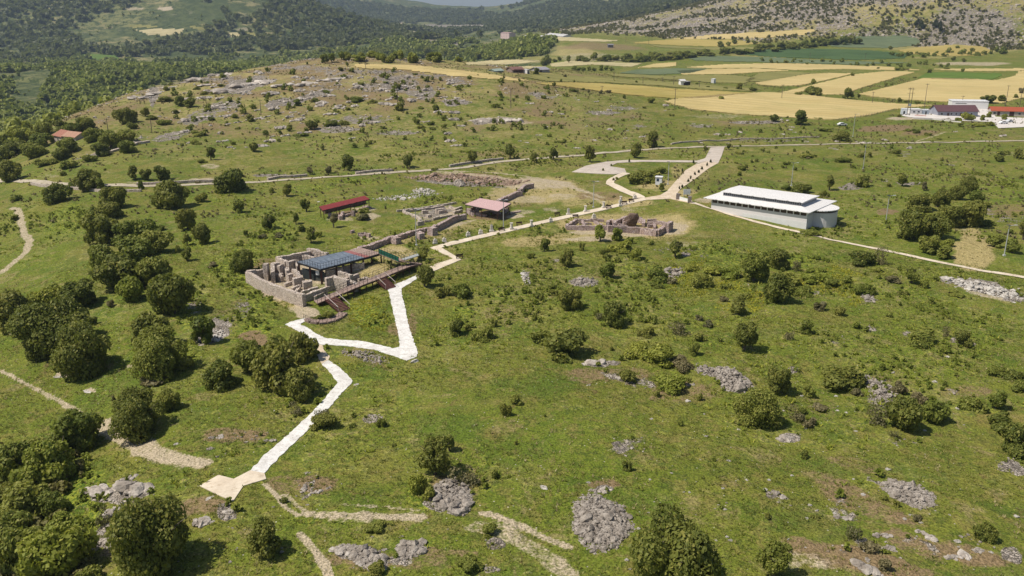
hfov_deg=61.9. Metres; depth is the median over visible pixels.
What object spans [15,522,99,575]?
broadleaf tree
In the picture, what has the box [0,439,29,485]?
broadleaf tree
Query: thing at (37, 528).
bush
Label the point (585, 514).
stone heap
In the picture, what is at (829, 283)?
bush
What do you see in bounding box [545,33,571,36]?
long shed
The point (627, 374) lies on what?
bush
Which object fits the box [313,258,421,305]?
boardwalk
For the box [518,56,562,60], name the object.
field
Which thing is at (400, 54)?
young tree
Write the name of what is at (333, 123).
bush
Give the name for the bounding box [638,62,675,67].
field
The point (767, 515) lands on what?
bush
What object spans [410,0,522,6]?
sky
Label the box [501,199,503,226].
lamp post
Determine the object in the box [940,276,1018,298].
stone heap
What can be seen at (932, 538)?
rock outcrop
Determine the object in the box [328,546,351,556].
rock outcrop
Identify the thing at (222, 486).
path
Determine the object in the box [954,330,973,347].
bush
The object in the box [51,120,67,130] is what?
broadleaf tree
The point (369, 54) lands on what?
broadleaf tree
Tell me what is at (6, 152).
broadleaf tree
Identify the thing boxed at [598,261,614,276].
young tree
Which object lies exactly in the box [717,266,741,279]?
bush
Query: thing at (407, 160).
young tree
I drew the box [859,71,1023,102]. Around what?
field
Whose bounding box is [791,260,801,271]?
shrub
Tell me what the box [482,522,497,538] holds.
bush
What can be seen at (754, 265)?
broadleaf tree
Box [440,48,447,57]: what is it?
broadleaf tree
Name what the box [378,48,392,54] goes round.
broadleaf tree
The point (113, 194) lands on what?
broadleaf tree
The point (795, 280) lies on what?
bush
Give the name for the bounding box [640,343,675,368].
bush
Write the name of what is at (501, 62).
field
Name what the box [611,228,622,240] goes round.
young tree
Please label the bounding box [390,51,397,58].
broadleaf tree
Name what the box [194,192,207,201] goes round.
young tree
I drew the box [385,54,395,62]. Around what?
young tree
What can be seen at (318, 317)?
bush
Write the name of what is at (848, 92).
young tree
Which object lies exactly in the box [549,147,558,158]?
young tree
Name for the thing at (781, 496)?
rock outcrop
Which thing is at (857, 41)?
young tree
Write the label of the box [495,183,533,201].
rampart wall
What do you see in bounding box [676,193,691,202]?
entrance gate
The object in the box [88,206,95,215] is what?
young tree
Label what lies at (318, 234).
bush
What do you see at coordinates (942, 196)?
broadleaf tree
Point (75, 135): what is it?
cottage
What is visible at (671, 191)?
road
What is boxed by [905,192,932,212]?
broadleaf tree
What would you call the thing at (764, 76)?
field
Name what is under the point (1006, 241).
lamp post
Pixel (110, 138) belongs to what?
broadleaf tree
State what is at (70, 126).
broadleaf tree
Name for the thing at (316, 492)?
rock outcrop
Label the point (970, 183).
broadleaf tree
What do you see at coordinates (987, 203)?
bush
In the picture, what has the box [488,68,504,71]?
greenhouse
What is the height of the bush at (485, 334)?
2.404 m
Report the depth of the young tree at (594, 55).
973.05 m
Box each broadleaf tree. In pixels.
[0,144,14,161]
[0,159,22,182]
[0,289,31,334]
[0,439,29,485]
[0,479,50,522]
[0,508,34,529]
[0,525,37,575]
[2,139,25,155]
[4,294,92,358]
[5,127,33,141]
[7,456,69,485]
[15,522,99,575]
[19,142,49,157]
[21,337,49,361]
[21,435,78,478]
[25,283,61,312]
[27,132,51,146]
[33,122,52,133]
[36,488,72,515]
[41,182,72,204]
[46,431,70,447]
[48,320,111,382]
[50,408,104,452]
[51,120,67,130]
[51,147,70,159]
[55,137,78,152]
[55,278,96,305]
[61,122,80,131]
[72,168,100,190]
[75,117,95,131]
[79,212,119,244]
[81,127,103,142]
[87,244,115,267]
[88,252,141,286]
[90,143,110,156]
[93,201,124,218]
[97,130,121,147]
[98,186,126,207]
[104,493,190,575]
[107,385,165,444]
[110,218,155,245]
[111,107,137,124]
[114,275,144,302]
[115,234,151,261]
[117,129,135,140]
[117,139,137,152]
[129,311,169,347]
[129,324,188,384]
[135,256,172,284]
[138,230,173,255]
[146,273,195,313]
[150,179,190,209]
[156,388,180,409]
[174,208,196,229]
[191,222,210,244]
[201,358,239,392]
[212,168,246,193]
[229,248,253,272]
[229,339,262,372]
[246,515,282,558]
[249,335,300,393]
[284,366,315,402]
[288,331,318,363]
[317,46,330,52]
[328,53,334,61]
[341,52,351,59]
[347,46,356,52]
[351,54,365,61]
[366,51,378,57]
[374,53,383,59]
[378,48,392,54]
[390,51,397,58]
[413,44,424,52]
[416,265,434,286]
[417,435,450,474]
[423,46,430,53]
[425,52,434,60]
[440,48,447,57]
[496,49,503,59]
[558,287,583,310]
[602,301,626,328]
[628,503,721,575]
[732,386,782,429]
[733,321,758,349]
[740,251,771,280]
[756,540,792,575]
[762,273,795,302]
[766,249,790,269]
[766,367,791,393]
[883,394,923,432]
[897,207,932,239]
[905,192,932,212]
[918,235,940,254]
[921,212,954,238]
[932,188,952,206]
[938,204,964,227]
[948,184,968,199]
[958,199,987,227]
[959,175,979,193]
[968,190,985,200]
[995,422,1023,459]
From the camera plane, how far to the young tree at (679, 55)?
958.97 m
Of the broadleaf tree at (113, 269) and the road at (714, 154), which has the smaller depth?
the broadleaf tree at (113, 269)
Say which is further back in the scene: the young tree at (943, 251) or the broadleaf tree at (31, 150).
the broadleaf tree at (31, 150)
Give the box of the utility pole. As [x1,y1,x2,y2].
[907,88,913,114]
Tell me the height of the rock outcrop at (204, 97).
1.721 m
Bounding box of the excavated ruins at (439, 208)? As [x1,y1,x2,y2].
[396,202,462,225]
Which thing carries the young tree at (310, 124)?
on the ground at (580, 420)
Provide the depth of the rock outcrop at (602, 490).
92.51 m
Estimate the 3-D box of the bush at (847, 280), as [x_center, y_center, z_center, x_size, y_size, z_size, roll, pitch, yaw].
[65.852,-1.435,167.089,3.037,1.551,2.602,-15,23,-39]
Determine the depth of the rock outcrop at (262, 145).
321.89 m
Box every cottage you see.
[52,129,67,141]
[61,131,83,140]
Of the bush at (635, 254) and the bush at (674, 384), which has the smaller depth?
the bush at (674, 384)
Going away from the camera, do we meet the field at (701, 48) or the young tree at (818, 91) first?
the young tree at (818, 91)
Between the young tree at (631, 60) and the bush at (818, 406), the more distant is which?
the young tree at (631, 60)
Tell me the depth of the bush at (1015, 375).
125.98 m
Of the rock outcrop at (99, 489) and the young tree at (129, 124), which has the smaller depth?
the rock outcrop at (99, 489)
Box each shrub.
[94,505,110,528]
[288,400,303,415]
[314,409,329,415]
[447,465,480,487]
[595,313,603,319]
[667,320,691,336]
[785,330,795,340]
[787,403,805,422]
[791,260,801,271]
[845,524,862,540]
[866,402,887,427]
[875,245,888,264]
[888,430,902,438]
[942,325,949,336]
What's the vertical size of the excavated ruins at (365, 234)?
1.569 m
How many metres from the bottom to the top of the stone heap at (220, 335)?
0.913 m
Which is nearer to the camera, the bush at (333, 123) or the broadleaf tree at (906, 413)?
the broadleaf tree at (906, 413)
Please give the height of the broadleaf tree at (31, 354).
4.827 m
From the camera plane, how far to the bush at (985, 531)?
84.62 m
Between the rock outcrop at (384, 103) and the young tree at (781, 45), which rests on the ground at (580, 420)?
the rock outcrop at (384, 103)
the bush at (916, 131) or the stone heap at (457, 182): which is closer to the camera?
the stone heap at (457, 182)
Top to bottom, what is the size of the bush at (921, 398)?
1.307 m
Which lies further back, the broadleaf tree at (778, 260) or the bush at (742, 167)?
the bush at (742, 167)
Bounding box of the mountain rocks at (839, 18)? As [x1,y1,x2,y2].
[559,0,1023,48]
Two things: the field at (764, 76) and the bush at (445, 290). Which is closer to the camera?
the bush at (445, 290)
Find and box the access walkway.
[378,247,419,264]
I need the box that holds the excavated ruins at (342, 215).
[324,200,371,219]
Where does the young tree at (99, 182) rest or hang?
on the ground at (580, 420)
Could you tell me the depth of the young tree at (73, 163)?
291.74 m
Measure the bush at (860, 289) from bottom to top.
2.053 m
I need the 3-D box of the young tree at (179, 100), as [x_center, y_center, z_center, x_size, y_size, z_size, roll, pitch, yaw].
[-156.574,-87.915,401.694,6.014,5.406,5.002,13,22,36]
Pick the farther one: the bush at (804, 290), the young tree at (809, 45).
the young tree at (809, 45)
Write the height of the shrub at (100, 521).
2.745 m
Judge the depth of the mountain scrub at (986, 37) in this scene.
1329.46 m
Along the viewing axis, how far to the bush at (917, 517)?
88.38 m
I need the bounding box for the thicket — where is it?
[0,437,95,575]
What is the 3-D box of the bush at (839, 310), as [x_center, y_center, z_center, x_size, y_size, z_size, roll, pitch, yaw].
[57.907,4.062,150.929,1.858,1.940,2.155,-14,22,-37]
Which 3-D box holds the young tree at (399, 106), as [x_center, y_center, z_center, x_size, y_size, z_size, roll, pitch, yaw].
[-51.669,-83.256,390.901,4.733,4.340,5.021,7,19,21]
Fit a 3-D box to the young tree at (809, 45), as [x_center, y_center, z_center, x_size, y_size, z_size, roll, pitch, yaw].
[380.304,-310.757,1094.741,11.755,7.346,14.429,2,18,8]
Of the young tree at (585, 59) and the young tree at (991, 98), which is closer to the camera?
the young tree at (991, 98)
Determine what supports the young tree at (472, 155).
on the ground at (580, 420)
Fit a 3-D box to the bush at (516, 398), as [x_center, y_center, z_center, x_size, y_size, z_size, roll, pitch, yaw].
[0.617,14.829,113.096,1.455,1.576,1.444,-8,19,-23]
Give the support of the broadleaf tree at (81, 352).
on the ground at (580, 420)
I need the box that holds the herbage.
[0,56,1023,243]
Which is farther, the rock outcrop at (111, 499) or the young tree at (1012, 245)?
the young tree at (1012, 245)
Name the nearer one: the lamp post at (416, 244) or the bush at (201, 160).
the lamp post at (416, 244)
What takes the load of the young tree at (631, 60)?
on the ground at (580, 420)
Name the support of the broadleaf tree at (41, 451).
on the ground at (580, 420)
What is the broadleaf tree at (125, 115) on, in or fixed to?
on the ground at (580, 420)
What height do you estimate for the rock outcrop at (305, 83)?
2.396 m
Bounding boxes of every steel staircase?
[324,294,349,311]
[375,272,395,289]
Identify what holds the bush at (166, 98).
on the ground at (580, 420)
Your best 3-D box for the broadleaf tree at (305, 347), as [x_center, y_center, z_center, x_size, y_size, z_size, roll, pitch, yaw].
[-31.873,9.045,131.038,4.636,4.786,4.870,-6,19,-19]
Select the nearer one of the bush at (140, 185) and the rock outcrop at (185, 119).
the bush at (140, 185)
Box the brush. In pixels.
[0,148,1023,563]
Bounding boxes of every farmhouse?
[928,105,979,116]
[988,106,1023,116]
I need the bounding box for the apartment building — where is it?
[501,32,514,38]
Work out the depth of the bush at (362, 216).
216.64 m
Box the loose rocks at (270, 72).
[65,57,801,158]
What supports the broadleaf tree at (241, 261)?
on the ground at (580, 420)
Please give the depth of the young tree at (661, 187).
243.57 m
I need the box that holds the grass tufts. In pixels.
[0,231,1023,575]
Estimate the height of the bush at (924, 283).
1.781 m
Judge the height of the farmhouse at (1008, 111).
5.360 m
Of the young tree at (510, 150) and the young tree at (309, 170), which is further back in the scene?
the young tree at (510, 150)
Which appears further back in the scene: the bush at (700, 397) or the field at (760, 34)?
the field at (760, 34)
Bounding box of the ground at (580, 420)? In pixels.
[0,0,1023,575]
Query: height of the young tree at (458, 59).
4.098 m
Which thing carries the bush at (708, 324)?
on the ground at (580, 420)
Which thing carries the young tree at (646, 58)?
on the ground at (580, 420)
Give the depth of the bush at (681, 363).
126.94 m
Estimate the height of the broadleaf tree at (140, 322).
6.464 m
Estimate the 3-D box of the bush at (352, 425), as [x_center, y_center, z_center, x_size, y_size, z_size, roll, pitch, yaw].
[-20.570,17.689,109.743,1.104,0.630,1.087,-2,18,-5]
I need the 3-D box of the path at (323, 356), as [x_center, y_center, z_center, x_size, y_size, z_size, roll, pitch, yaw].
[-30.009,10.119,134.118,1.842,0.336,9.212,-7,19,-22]
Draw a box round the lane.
[0,140,1023,186]
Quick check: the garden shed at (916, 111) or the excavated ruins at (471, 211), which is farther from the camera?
the garden shed at (916, 111)
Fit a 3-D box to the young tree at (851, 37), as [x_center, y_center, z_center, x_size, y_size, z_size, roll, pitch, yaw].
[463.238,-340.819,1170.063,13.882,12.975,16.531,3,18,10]
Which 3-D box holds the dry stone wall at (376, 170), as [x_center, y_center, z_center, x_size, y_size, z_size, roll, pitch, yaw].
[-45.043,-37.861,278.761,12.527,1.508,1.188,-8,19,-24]
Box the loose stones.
[100,184,1023,571]
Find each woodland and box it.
[0,29,560,120]
[0,87,144,145]
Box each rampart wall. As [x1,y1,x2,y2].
[351,214,466,249]
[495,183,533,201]
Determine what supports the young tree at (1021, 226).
on the ground at (580, 420)
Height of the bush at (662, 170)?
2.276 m
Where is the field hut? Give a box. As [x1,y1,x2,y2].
[678,79,685,84]
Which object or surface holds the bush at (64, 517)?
on the ground at (580, 420)
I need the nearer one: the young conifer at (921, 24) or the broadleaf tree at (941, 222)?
the broadleaf tree at (941, 222)
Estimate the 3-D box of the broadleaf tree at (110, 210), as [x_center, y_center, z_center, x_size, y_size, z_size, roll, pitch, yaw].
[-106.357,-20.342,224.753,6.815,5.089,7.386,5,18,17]
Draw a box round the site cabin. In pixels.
[900,108,906,114]
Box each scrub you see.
[1,0,558,104]
[170,46,1007,431]
[537,0,1023,49]
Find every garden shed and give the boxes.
[908,108,922,113]
[922,109,929,113]
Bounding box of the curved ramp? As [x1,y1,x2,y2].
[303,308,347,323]
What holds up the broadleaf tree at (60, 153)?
on the ground at (580, 420)
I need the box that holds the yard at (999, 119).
[902,109,1023,127]
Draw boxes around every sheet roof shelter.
[319,196,369,214]
[465,198,510,220]
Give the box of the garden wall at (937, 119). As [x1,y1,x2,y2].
[913,118,960,122]
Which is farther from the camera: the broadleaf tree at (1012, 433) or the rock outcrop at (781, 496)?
the broadleaf tree at (1012, 433)
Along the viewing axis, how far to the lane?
288.47 m
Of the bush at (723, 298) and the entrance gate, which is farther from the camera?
the entrance gate
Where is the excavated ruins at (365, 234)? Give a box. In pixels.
[350,230,370,237]
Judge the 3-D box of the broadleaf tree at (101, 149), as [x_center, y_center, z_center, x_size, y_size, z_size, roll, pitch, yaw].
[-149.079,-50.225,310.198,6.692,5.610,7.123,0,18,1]
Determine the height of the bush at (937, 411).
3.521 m
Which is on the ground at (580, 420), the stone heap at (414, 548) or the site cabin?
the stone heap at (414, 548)
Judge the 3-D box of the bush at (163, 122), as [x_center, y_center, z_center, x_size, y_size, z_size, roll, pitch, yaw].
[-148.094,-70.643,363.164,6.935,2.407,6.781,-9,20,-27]
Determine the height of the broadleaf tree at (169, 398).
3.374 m
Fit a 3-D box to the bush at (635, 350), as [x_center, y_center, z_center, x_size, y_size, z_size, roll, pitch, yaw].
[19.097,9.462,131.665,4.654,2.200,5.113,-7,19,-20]
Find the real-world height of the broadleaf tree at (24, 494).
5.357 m
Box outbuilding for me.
[948,99,988,108]
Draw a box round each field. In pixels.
[81,54,118,59]
[129,24,156,27]
[136,28,183,35]
[190,25,204,29]
[227,32,239,37]
[355,64,527,81]
[466,59,539,65]
[515,74,760,91]
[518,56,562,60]
[522,66,545,68]
[536,82,751,98]
[550,61,641,66]
[558,37,616,41]
[604,73,754,83]
[620,68,704,74]
[635,39,760,46]
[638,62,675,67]
[651,45,752,49]
[665,92,931,119]
[673,29,816,38]
[681,68,787,74]
[687,63,918,70]
[689,56,907,64]
[742,48,906,59]
[750,71,809,81]
[756,73,850,85]
[782,71,913,94]
[831,35,919,47]
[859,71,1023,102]
[898,44,991,55]
[911,56,960,58]
[918,72,1001,79]
[934,68,1023,71]
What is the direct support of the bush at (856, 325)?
on the ground at (580, 420)
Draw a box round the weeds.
[0,146,1023,548]
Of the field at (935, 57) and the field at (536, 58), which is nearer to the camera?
the field at (935, 57)
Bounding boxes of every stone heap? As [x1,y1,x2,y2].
[197,329,226,341]
[335,543,388,569]
[338,348,388,364]
[373,192,442,200]
[394,538,427,560]
[404,172,529,185]
[412,188,434,192]
[423,476,474,511]
[439,493,474,516]
[453,179,465,186]
[520,270,530,283]
[569,277,597,287]
[571,492,634,554]
[664,267,685,278]
[694,364,737,376]
[716,367,754,392]
[860,294,875,302]
[865,375,898,402]
[878,478,937,510]
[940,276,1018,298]
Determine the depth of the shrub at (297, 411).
113.86 m
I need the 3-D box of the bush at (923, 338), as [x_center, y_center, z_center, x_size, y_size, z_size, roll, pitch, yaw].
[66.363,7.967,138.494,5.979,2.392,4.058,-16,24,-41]
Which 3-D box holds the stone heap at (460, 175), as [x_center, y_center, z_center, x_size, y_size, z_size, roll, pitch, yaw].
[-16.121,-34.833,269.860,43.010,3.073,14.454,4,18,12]
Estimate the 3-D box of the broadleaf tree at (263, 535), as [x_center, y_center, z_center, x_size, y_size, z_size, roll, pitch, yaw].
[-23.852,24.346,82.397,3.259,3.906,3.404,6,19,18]
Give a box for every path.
[200,470,265,500]
[251,360,351,472]
[285,275,417,360]
[317,344,329,363]
[416,197,645,277]
[606,172,644,197]
[691,202,1023,277]
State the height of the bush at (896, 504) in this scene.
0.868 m
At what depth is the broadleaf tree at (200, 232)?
195.23 m
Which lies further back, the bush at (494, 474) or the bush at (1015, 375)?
the bush at (1015, 375)
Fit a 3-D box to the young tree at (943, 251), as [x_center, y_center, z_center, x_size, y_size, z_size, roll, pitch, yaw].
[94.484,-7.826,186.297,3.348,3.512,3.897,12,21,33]
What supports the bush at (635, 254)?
on the ground at (580, 420)
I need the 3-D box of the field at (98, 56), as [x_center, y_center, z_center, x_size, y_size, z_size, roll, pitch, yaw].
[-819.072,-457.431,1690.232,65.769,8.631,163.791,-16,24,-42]
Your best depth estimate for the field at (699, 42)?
1201.58 m
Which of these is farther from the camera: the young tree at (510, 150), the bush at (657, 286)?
the young tree at (510, 150)
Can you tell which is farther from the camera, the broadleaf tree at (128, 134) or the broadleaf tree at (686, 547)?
the broadleaf tree at (128, 134)
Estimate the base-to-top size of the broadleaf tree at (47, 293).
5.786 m
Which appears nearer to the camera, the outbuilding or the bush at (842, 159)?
the bush at (842, 159)
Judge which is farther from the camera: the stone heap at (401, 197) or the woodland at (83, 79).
the woodland at (83, 79)
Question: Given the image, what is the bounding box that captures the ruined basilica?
[245,248,367,306]
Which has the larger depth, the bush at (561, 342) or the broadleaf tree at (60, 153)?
the broadleaf tree at (60, 153)
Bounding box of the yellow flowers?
[345,250,862,332]
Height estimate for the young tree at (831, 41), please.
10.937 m
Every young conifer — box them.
[917,19,925,27]
[932,18,940,27]
[935,20,945,31]
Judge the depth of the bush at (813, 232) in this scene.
204.02 m
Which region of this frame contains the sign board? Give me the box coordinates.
[683,189,690,195]
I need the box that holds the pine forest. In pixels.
[0,0,699,61]
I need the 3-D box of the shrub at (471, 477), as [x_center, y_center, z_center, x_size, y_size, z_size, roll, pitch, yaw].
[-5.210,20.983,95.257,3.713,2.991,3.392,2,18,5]
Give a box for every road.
[573,158,704,173]
[645,161,717,203]
[696,147,723,163]
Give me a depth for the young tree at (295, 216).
213.29 m
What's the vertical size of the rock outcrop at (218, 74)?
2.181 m
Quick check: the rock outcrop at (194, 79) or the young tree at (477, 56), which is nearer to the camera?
the rock outcrop at (194, 79)
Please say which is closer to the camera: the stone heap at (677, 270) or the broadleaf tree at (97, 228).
the stone heap at (677, 270)
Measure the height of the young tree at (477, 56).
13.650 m
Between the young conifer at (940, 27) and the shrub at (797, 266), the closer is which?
the shrub at (797, 266)
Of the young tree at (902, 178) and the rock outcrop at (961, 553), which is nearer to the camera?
the rock outcrop at (961, 553)
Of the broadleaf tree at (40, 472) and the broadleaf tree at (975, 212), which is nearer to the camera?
the broadleaf tree at (40, 472)
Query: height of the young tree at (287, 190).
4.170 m
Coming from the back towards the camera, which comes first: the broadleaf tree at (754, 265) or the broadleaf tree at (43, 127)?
the broadleaf tree at (43, 127)
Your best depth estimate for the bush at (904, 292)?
160.83 m
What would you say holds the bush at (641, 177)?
on the ground at (580, 420)
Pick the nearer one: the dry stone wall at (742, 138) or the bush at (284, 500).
the bush at (284, 500)
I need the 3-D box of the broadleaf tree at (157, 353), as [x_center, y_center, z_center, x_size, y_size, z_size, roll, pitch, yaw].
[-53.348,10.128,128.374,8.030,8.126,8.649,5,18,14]
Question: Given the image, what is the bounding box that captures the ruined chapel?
[565,213,672,236]
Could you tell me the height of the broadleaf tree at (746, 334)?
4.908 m
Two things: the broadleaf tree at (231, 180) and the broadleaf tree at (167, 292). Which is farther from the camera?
the broadleaf tree at (231, 180)
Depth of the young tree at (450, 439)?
101.31 m
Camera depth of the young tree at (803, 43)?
1102.35 m
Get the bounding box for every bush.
[0,481,12,503]
[10,194,22,201]
[10,214,19,220]
[19,436,43,450]
[27,526,45,530]
[32,159,49,165]
[44,510,86,529]
[47,158,59,164]
[59,171,66,175]
[75,564,103,575]
[81,154,97,161]
[89,316,97,324]
[106,299,113,306]
[138,180,144,189]
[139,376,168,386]
[145,115,157,119]
[154,225,164,230]
[155,119,172,124]
[156,96,173,101]
[175,245,181,252]
[177,355,196,370]
[190,139,201,144]
[191,130,206,136]
[197,159,207,162]
[207,261,217,267]
[258,233,266,237]
[274,232,283,237]
[279,497,287,503]
[292,133,309,136]
[297,224,305,231]
[309,413,337,430]
[311,314,321,319]
[315,231,321,237]
[321,310,335,318]
[328,120,339,125]
[340,121,348,124]
[348,423,355,427]
[349,96,363,101]
[356,213,370,220]
[358,207,369,212]
[363,519,384,532]
[368,560,384,575]
[375,418,386,427]
[408,474,428,495]
[421,486,434,501]
[433,285,450,296]
[449,319,463,336]
[450,283,470,299]
[455,553,483,572]
[464,324,470,330]
[470,326,493,342]
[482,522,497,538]
[491,319,497,327]
[491,469,500,478]
[499,403,511,415]
[511,394,522,405]
[526,252,535,258]
[529,330,550,345]
[534,294,544,299]
[544,327,589,363]
[547,284,561,288]
[550,290,558,295]
[579,243,584,250]
[598,248,609,258]
[606,239,631,253]
[618,369,636,381]
[622,461,632,472]
[623,340,647,358]
[626,170,662,184]
[629,248,641,260]
[636,326,654,338]
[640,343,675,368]
[646,265,667,282]
[649,282,664,288]
[654,167,669,173]
[654,390,659,397]
[656,374,686,395]
[667,277,676,284]
[670,354,694,372]
[684,264,699,271]
[689,343,700,356]
[690,274,714,288]
[693,333,706,340]
[695,315,702,320]
[697,393,702,400]
[701,265,719,273]
[702,319,713,327]
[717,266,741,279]
[720,283,732,289]
[720,296,728,300]
[737,165,745,170]
[739,292,750,298]
[764,512,770,519]
[781,185,792,189]
[782,271,800,285]
[791,182,811,192]
[792,284,813,296]
[797,153,813,157]
[798,407,806,414]
[799,229,820,235]
[799,272,832,283]
[800,449,808,459]
[801,417,816,428]
[803,385,817,398]
[804,267,826,273]
[810,514,820,519]
[813,301,826,311]
[813,402,828,410]
[817,190,830,196]
[818,128,831,131]
[821,363,867,392]
[823,278,839,288]
[832,130,850,141]
[834,157,852,161]
[834,305,845,315]
[841,275,853,284]
[849,250,876,266]
[850,388,863,396]
[852,322,863,328]
[853,283,876,295]
[859,540,880,554]
[871,267,883,271]
[878,495,888,499]
[878,558,891,571]
[885,275,901,283]
[887,149,900,153]
[890,380,908,393]
[893,500,900,507]
[894,67,908,69]
[896,232,907,239]
[899,291,908,294]
[908,328,936,348]
[910,391,928,404]
[912,129,920,132]
[913,514,921,521]
[920,279,929,287]
[921,400,951,423]
[940,239,954,245]
[947,289,964,297]
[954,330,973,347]
[958,395,988,412]
[971,123,986,125]
[972,521,998,543]
[975,404,988,413]
[978,219,996,226]
[983,201,991,207]
[985,121,994,125]
[985,364,1010,377]
[986,410,1011,431]
[994,154,1004,161]
[996,151,1011,154]
[1003,368,1023,381]
[1011,379,1023,392]
[1014,148,1023,158]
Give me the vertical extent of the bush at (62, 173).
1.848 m
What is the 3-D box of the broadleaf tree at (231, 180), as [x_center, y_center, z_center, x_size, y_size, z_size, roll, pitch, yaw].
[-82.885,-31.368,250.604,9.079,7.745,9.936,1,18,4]
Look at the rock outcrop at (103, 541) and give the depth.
88.92 m
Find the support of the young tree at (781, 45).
on the field at (838, 54)
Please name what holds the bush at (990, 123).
on the ground at (580, 420)
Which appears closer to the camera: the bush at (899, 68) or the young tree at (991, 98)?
the young tree at (991, 98)
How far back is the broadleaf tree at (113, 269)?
164.24 m
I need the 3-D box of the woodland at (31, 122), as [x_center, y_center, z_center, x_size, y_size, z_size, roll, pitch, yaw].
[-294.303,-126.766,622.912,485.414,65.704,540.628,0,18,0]
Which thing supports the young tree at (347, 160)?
on the ground at (580, 420)
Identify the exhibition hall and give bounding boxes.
[704,185,839,228]
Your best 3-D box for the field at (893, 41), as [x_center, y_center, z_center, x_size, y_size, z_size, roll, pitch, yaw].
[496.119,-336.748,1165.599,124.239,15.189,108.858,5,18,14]
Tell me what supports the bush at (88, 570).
on the ground at (580, 420)
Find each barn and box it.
[505,66,523,72]
[530,67,550,71]
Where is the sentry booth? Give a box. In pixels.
[655,176,662,184]
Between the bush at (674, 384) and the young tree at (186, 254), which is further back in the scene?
the young tree at (186, 254)
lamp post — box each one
[413,209,419,245]
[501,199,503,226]
[1002,225,1013,255]
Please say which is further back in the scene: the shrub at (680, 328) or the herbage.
the herbage
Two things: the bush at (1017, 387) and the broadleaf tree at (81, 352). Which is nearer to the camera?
the bush at (1017, 387)
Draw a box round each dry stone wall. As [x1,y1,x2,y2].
[30,182,141,191]
[96,140,149,156]
[136,179,213,184]
[267,174,307,179]
[355,169,392,173]
[449,157,503,166]
[671,136,819,144]
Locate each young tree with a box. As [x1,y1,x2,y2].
[58,160,70,168]
[67,160,77,167]
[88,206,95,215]
[94,178,104,188]
[126,121,137,128]
[127,165,138,179]
[139,107,149,115]
[139,169,151,179]
[153,165,170,179]
[174,96,184,105]
[181,246,191,260]
[182,233,191,243]
[183,97,194,106]
[189,315,215,344]
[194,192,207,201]
[206,147,215,159]
[232,199,243,212]
[246,114,254,121]
[249,142,257,151]
[261,214,274,228]
[282,184,291,195]
[286,124,291,130]
[292,212,298,223]
[293,99,300,105]
[299,199,310,211]
[305,120,317,128]
[305,226,316,242]
[306,166,312,173]
[320,54,328,62]
[325,166,331,172]
[328,213,337,227]
[340,154,353,170]
[379,53,385,61]
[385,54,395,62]
[394,101,404,110]
[397,50,403,59]
[402,154,412,166]
[407,54,416,62]
[408,52,418,62]
[418,246,428,260]
[431,56,438,61]
[434,51,442,60]
[443,434,455,450]
[448,51,455,57]
[455,56,462,61]
[468,150,477,160]
[474,52,480,59]
[505,143,514,158]
[531,152,537,161]
[533,67,539,74]
[539,238,550,251]
[540,57,548,65]
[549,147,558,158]
[560,249,573,265]
[575,55,583,60]
[581,57,590,61]
[584,145,595,161]
[590,52,597,58]
[595,224,606,240]
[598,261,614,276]
[602,54,612,60]
[611,55,619,59]
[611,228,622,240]
[620,53,628,61]
[625,58,638,61]
[630,143,641,157]
[635,52,644,56]
[635,56,643,61]
[642,55,651,60]
[647,98,654,102]
[647,130,659,147]
[650,52,657,58]
[656,55,665,60]
[659,183,664,191]
[666,54,677,60]
[669,239,682,256]
[672,51,684,58]
[673,53,682,58]
[683,50,693,57]
[696,50,705,55]
[705,52,716,55]
[717,41,723,46]
[719,47,727,54]
[728,47,735,52]
[729,295,746,314]
[735,49,747,54]
[735,82,741,88]
[744,48,754,53]
[753,46,760,51]
[755,43,765,51]
[766,43,773,48]
[770,47,781,51]
[770,114,778,120]
[775,42,786,49]
[788,41,798,48]
[794,109,807,123]
[799,319,813,333]
[801,41,807,47]
[804,43,813,47]
[804,86,818,94]
[815,88,821,95]
[816,37,827,45]
[824,174,835,189]
[825,37,837,44]
[839,36,848,44]
[841,87,854,98]
[848,35,855,42]
[852,38,862,43]
[854,174,869,186]
[897,172,908,185]
[905,266,920,282]
[922,181,927,189]
[937,245,952,258]
[961,112,975,119]
[979,95,996,103]
[985,235,1006,247]
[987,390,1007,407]
[998,49,1007,53]
[998,95,1005,100]
[1001,114,1007,119]
[1004,238,1022,252]
[1018,222,1023,239]
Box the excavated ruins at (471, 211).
[466,206,520,216]
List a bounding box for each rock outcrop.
[80,483,114,497]
[92,538,107,551]
[102,502,123,518]
[106,497,115,501]
[112,481,154,497]
[115,474,138,482]
[127,95,136,99]
[138,96,151,98]
[146,91,163,95]
[180,118,190,121]
[185,77,200,80]
[192,516,214,527]
[200,96,212,98]
[207,73,231,75]
[208,434,223,438]
[212,88,233,93]
[212,106,227,108]
[222,509,233,519]
[229,82,257,87]
[254,80,276,84]
[258,144,268,146]
[261,91,280,94]
[268,106,280,110]
[270,82,294,87]
[294,81,317,86]
[300,484,307,491]
[308,489,322,495]
[315,100,328,104]
[323,77,345,80]
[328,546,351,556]
[352,84,363,88]
[356,558,362,566]
[378,102,391,104]
[394,557,405,561]
[406,98,416,101]
[448,111,460,113]
[468,118,482,121]
[479,118,523,121]
[582,358,605,365]
[588,486,606,493]
[772,490,785,498]
[775,434,793,442]
[833,514,852,520]
[849,558,883,575]
[872,532,893,537]
[885,544,897,551]
[914,529,938,541]
[943,548,971,560]
[971,547,984,553]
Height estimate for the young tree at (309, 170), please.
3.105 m
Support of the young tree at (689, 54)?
on the ground at (580, 420)
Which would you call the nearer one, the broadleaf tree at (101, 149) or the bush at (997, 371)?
the bush at (997, 371)

